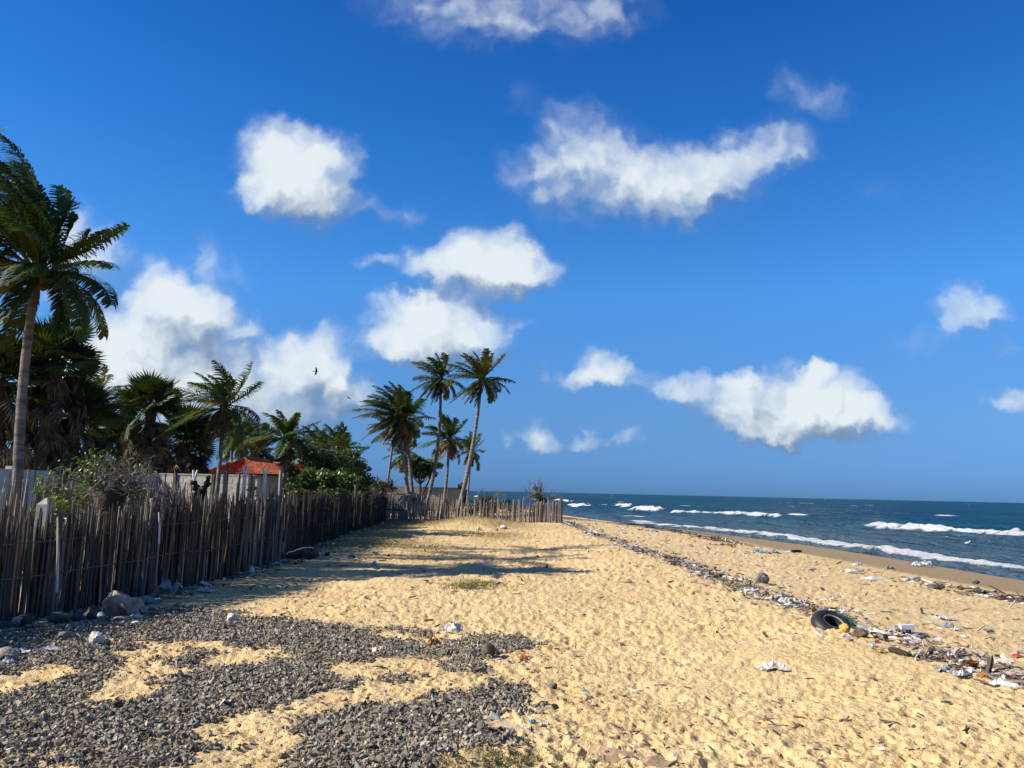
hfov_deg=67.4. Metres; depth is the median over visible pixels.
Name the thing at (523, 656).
orange shard
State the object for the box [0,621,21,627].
stone
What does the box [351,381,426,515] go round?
coconut palm
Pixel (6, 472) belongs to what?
boundary wall
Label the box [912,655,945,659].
driftwood stick
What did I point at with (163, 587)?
plastic heap
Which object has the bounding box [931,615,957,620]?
scrap
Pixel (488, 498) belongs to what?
leafy bush
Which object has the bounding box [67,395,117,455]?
fan palm
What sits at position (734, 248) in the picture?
sky
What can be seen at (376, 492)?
leafy bush
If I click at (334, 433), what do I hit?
coconut palm
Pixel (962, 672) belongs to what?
scrap
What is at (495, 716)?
plastic bottle
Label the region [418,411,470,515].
coconut palm
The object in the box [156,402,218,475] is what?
fan palm
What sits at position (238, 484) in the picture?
yard post
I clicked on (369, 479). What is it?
broadleaf tree
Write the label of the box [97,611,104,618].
stone
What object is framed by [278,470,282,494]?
yard post
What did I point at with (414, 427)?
coconut palm
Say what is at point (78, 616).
stone
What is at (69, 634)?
stone
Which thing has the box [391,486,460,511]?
block wall
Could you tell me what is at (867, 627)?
plastic bottle
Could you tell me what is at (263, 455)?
leafy bush
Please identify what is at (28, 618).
stone
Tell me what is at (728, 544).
litter heap
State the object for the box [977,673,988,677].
scrap
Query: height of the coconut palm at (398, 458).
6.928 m
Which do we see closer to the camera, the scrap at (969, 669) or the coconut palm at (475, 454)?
the scrap at (969, 669)
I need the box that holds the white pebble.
[134,614,141,619]
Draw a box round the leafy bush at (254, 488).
[242,486,260,503]
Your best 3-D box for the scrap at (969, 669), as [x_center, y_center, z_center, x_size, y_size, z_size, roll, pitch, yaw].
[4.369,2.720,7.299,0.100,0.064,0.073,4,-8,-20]
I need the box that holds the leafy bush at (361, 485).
[350,476,377,508]
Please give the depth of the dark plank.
7.46 m
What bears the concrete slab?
on the sand beach
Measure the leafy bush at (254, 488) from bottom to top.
1.759 m
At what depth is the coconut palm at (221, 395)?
27.43 m
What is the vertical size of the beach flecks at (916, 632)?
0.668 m
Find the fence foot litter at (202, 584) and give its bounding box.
[0,520,401,629]
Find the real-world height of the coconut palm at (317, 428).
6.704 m
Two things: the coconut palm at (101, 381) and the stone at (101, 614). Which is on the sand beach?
the coconut palm at (101, 381)
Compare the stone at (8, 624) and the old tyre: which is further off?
the old tyre
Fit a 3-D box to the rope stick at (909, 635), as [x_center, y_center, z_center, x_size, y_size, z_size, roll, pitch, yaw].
[4.804,3.042,9.257,0.397,0.047,0.057,3,-8,-12]
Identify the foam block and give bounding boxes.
[899,624,914,633]
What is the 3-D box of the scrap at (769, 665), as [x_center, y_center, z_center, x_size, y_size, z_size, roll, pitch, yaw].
[2.521,2.718,7.439,0.301,0.096,0.129,1,-8,0]
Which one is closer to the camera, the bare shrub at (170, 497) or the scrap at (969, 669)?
the scrap at (969, 669)
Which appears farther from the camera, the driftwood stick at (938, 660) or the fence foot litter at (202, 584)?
the fence foot litter at (202, 584)
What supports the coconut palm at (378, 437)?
on the sand beach
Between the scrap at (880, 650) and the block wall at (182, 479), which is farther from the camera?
the block wall at (182, 479)
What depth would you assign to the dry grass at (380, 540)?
27.92 m
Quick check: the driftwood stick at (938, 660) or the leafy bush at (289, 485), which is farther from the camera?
the leafy bush at (289, 485)
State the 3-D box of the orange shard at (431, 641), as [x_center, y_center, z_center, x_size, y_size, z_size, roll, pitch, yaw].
[-0.861,2.820,8.455,0.140,0.102,0.072,4,-9,-22]
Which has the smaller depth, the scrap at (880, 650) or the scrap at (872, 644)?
the scrap at (880, 650)
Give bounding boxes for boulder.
[102,590,144,616]
[755,572,769,583]
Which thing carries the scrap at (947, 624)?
on the sand beach
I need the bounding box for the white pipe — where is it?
[319,552,329,555]
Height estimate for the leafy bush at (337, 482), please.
2.702 m
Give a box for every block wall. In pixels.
[148,473,259,521]
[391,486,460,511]
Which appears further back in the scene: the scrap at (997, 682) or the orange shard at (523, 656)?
the orange shard at (523, 656)
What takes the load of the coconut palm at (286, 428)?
on the sand beach
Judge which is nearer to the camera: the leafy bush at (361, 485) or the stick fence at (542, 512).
the leafy bush at (361, 485)
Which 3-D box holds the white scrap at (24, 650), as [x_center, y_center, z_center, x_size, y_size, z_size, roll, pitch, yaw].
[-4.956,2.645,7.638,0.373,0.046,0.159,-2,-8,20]
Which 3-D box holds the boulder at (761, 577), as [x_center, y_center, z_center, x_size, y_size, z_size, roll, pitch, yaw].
[4.961,3.877,15.281,0.317,0.261,0.244,1,-8,0]
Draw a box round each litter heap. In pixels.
[714,542,735,546]
[749,549,771,553]
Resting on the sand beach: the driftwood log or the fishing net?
the driftwood log
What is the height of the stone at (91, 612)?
0.215 m
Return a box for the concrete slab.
[475,716,548,735]
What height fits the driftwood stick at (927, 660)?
0.024 m
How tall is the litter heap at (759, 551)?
0.209 m
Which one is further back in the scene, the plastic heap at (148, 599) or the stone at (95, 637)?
the plastic heap at (148, 599)
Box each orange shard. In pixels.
[427,636,439,645]
[519,652,527,658]
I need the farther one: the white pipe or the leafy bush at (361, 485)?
the leafy bush at (361, 485)
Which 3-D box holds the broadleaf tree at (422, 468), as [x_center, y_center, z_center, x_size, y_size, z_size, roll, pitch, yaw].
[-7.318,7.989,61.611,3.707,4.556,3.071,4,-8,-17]
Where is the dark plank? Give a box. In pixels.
[957,659,972,667]
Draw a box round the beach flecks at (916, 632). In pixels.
[564,518,1023,673]
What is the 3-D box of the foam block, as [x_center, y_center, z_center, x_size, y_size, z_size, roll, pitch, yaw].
[4.913,3.052,9.562,0.170,0.116,0.091,1,-8,0]
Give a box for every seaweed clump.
[926,584,945,588]
[994,595,1006,599]
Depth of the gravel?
6.08 m
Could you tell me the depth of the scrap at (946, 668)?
7.31 m
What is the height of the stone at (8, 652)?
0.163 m
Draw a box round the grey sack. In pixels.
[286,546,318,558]
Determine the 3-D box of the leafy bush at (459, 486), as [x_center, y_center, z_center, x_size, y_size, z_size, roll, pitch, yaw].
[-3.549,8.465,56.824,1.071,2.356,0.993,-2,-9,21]
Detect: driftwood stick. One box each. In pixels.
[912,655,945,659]
[916,658,942,661]
[929,657,948,662]
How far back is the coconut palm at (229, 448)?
52.69 m
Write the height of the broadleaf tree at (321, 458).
4.388 m
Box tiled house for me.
[209,457,302,503]
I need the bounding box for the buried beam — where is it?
[586,744,677,767]
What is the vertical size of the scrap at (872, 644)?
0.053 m
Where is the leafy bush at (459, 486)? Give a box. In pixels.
[457,483,469,509]
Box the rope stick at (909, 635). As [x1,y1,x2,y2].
[896,635,925,638]
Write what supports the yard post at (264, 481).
on the sand beach
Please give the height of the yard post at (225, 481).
2.143 m
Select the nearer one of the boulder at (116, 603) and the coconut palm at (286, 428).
the boulder at (116, 603)
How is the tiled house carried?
on the sand beach
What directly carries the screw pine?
on the sand beach
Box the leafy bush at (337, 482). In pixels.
[283,467,372,510]
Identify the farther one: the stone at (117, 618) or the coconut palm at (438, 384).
the coconut palm at (438, 384)
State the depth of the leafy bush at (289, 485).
30.55 m
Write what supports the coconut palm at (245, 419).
on the sand beach
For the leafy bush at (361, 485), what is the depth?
36.49 m
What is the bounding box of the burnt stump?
[190,470,210,513]
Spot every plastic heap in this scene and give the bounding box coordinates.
[132,596,162,603]
[151,577,184,596]
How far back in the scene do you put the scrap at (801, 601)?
11.87 m
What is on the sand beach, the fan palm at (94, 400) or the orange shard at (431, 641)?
the fan palm at (94, 400)
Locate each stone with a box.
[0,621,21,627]
[0,646,19,659]
[17,613,35,625]
[48,609,73,623]
[56,631,74,637]
[71,613,86,620]
[82,605,100,619]
[89,631,105,643]
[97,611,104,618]
[110,616,129,620]
[227,613,236,620]
[550,683,557,688]
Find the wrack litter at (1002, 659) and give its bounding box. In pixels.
[524,512,1023,685]
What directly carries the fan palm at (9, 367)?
on the sand beach
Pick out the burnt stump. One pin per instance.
(204, 487)
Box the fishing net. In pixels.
[820,609,857,628]
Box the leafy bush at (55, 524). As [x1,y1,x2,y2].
[25,508,63,556]
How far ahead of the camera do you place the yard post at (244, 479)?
23.26 m
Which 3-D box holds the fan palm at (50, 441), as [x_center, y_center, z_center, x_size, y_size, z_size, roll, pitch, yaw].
[-13.543,1.420,22.541,2.863,7.088,2.984,1,-8,0]
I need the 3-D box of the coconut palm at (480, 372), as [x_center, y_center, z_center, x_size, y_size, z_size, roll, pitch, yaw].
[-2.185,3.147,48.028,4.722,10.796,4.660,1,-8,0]
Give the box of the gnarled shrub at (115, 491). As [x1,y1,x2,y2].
[31,448,173,538]
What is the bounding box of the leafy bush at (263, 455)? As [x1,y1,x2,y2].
[254,450,297,461]
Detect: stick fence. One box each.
[0,484,387,620]
[387,487,562,522]
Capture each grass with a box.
[263,515,544,579]
[382,741,638,767]
[428,578,516,594]
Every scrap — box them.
[0,656,14,663]
[15,647,32,652]
[32,645,57,650]
[193,588,216,592]
[441,620,462,633]
[756,660,789,670]
[778,597,796,602]
[798,599,809,604]
[840,569,862,572]
[860,576,886,579]
[868,642,876,647]
[875,646,887,652]
[887,625,902,632]
[900,577,917,580]
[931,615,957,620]
[934,665,951,671]
[940,622,953,627]
[950,668,969,675]
[966,667,978,672]
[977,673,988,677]
[989,677,1005,684]
[1012,651,1021,657]
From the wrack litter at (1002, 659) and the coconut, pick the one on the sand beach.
the wrack litter at (1002, 659)
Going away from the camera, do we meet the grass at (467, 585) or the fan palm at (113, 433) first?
the grass at (467, 585)
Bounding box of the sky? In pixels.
[0,0,1023,502]
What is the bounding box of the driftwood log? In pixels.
[888,647,910,656]
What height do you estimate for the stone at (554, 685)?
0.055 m
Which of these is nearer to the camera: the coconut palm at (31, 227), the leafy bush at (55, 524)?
the leafy bush at (55, 524)
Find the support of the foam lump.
on the sand beach
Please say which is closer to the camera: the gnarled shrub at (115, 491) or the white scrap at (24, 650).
the white scrap at (24, 650)
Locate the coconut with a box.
[482,643,494,655]
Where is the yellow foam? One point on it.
(845, 627)
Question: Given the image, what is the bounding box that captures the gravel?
[0,605,566,767]
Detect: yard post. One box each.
[222,474,226,501]
[225,462,229,498]
[235,474,240,502]
[241,466,248,505]
[262,468,268,501]
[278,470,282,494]
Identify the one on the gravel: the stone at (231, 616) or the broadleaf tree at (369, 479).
the stone at (231, 616)
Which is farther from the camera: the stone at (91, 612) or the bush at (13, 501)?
the bush at (13, 501)
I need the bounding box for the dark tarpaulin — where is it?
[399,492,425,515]
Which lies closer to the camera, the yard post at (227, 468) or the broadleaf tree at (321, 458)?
the yard post at (227, 468)
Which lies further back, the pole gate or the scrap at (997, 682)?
the pole gate
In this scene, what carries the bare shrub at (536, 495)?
on the sand beach
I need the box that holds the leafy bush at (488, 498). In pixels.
[454,494,520,516]
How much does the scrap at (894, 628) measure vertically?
0.099 m
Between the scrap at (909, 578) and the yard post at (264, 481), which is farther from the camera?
the yard post at (264, 481)
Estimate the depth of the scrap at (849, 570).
20.79 m
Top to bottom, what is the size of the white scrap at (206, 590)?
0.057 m
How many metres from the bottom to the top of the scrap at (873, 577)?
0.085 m
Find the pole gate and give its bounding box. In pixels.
[382,492,409,520]
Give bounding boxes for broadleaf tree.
[280,437,364,483]
[345,460,375,487]
[398,455,443,494]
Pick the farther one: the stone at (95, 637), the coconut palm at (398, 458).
the coconut palm at (398, 458)
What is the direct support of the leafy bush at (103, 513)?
on the sand beach
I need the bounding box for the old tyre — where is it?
[811,610,852,630]
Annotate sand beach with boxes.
[0,506,1023,767]
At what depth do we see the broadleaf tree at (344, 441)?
41.64 m
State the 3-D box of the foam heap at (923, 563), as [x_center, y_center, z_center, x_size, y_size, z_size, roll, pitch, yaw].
[16.428,7.173,30.798,0.814,0.263,0.355,3,-8,-11]
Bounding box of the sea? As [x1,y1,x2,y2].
[463,491,1023,580]
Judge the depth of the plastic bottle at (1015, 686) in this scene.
6.69 m
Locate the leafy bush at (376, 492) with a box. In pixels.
[371,481,397,512]
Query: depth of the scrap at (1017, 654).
8.46 m
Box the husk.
[852,628,868,637]
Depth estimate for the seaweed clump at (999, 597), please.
16.13 m
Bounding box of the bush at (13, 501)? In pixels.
[0,453,234,569]
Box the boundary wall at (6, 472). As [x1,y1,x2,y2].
[0,466,156,537]
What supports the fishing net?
hanging from the old tyre
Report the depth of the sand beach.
8.25 m
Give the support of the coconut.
on the gravel
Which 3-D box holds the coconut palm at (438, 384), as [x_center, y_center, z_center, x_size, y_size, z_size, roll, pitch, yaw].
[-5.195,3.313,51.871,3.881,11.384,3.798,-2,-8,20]
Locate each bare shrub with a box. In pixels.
[137,490,181,518]
[481,487,504,513]
[523,475,564,502]
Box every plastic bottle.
[488,711,501,720]
[856,623,875,631]
[1001,680,1023,689]
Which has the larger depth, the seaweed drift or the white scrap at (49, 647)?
the seaweed drift
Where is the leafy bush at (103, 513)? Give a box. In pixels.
[54,511,106,585]
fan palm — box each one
[0,331,67,469]
[5,314,109,489]
[32,372,130,509]
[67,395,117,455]
[80,415,144,473]
[112,367,189,474]
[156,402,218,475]
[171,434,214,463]
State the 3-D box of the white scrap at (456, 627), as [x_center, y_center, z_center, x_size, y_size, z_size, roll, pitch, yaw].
[-0.724,2.916,9.245,0.255,0.144,0.117,0,-8,9]
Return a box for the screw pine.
[366,476,402,499]
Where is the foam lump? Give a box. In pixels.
[248,566,254,572]
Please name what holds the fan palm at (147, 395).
on the sand beach
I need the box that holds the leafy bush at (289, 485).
[282,482,308,502]
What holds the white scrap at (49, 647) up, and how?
on the gravel
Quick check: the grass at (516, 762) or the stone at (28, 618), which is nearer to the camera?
the grass at (516, 762)
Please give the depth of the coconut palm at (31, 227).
15.63 m
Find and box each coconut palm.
[0,133,129,570]
[63,363,129,457]
[163,359,263,498]
[209,412,262,462]
[213,416,273,459]
[226,422,275,459]
[240,410,320,489]
[294,425,336,459]
[303,422,363,459]
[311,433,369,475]
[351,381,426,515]
[366,391,436,491]
[368,416,411,482]
[381,432,420,486]
[410,352,466,508]
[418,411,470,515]
[442,348,515,516]
[452,431,484,511]
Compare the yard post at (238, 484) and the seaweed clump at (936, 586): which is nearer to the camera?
the seaweed clump at (936, 586)
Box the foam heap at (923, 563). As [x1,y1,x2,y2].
[912,560,932,566]
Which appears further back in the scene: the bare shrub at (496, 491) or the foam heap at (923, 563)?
the bare shrub at (496, 491)
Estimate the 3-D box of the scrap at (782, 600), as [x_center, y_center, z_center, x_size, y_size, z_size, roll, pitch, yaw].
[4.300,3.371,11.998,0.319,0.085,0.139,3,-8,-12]
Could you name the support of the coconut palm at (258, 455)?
on the sand beach
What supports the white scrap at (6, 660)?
on the gravel
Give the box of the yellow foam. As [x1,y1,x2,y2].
[839,623,850,633]
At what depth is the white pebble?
9.63 m
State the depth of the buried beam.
4.96 m
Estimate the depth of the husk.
8.95 m
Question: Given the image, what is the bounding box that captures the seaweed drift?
[619,521,1023,603]
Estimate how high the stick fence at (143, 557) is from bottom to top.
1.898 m
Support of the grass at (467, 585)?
on the sand beach
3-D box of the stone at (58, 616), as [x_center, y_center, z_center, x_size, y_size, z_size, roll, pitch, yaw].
[-5.492,2.852,9.363,0.270,0.211,0.235,3,-8,-15]

